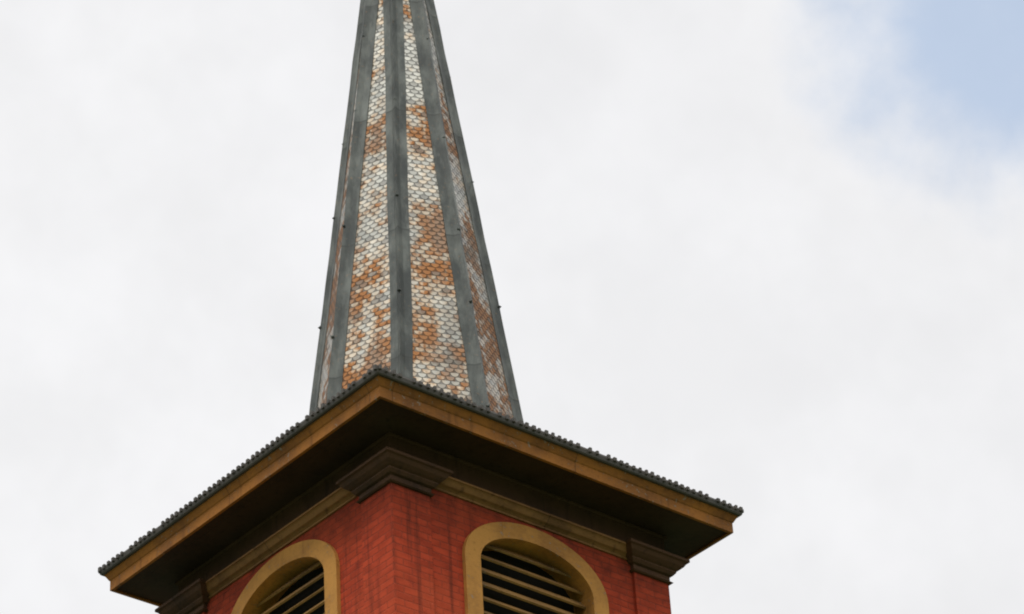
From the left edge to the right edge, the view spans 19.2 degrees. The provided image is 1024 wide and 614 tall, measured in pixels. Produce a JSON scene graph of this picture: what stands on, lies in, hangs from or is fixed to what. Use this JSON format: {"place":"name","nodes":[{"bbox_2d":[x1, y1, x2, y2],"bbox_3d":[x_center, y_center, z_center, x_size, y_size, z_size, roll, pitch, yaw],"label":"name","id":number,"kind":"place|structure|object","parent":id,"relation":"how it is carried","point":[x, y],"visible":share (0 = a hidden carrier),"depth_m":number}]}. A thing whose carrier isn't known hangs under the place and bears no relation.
{"place":"outdoors","nodes":[
{"label":"outdoors","id":0,"kind":"place"},
{"bbox_2d":[207,489,634,613],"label":"tower brick walls","id":1,"kind":"structure","parent":0,"point":[455,522],"depth_m":30.04},
{"bbox_2d":[206,476,626,598],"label":"frieze molding","id":2,"kind":"structure","parent":1,"relation":"attached to","point":[288,533],"depth_m":30.73},
{"bbox_2d":[231,522,608,613],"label":"belfry arch casings","id":3,"kind":"object","parent":1,"relation":"attached to","point":[279,569],"visible":0.96,"depth_m":30.64},
{"bbox_2d":[257,545,585,613],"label":"louver slats","id":4,"kind":"object","parent":3,"relation":"in","point":[484,584],"visible":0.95,"depth_m":30.43},
{"bbox_2d":[175,432,666,592],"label":"cornice molding","id":5,"kind":"structure","parent":1,"relation":"attached to","point":[477,476],"depth_m":30.91},
{"bbox_2d":[116,399,726,603],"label":"cornice soffit boards","id":6,"kind":"object","parent":5,"relation":"attached to","point":[157,579],"visible":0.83,"depth_m":30.88},
{"bbox_2d":[270,551,573,613],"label":"louver opening","id":7,"kind":"object","parent":1,"relation":"in","point":[313,601],"depth_m":30.61},
{"bbox_2d":[201,482,670,613],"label":"tower corner pilasters","id":8,"kind":"object","parent":1,"relation":"attached to","point":[397,557],"visible":0.83,"depth_m":29.41},
{"bbox_2d":[104,375,737,606],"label":"fascia","id":9,"kind":"structure","parent":8,"relation":"on","point":[341,414],"depth_m":30.66},
{"bbox_2d":[98,364,743,576],"bbox_3d":[-0.986,2.498,32.190,4.921,0.092,4.921,23,-42,-34],"label":"roof drip edge","id":10,"kind":"object","parent":9,"relation":"on","point":[306,422],"visible":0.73,"depth_m":30.65},
{"bbox_3d":[-0.996,2.338,32.298,4.862,0.325,4.862,23,-42,-34],"label":"low tower roof","id":11,"kind":"object","parent":10,"relation":"on","visible":0},
{"bbox_2d":[318,0,512,417],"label":"spire roof tiles","id":12,"kind":"object","parent":11,"relation":"on","point":[439,359],"visible":0.29,"depth_m":33.36},
{"bbox_2d":[309,0,523,422],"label":"spire ridge strips","id":13,"kind":"object","parent":11,"relation":"on","point":[399,256],"visible":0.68,"depth_m":34.05},
{"bbox_2d":[318,17,501,407],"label":"rivets","id":14,"kind":"object","parent":13,"relation":"attached to","point":[398,290],"visible":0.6,"depth_m":33.71},
{"bbox_2d":[155,446,689,613],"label":"pilaster capitals","id":15,"kind":"object","parent":8,"relation":"attached to","point":[376,472],"visible":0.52,"depth_m":29.95},
{"bbox_2d":[0,0,1023,613],"label":"sky","id":16,"kind":"structure","parent":0,"point":[765,258]}
]}

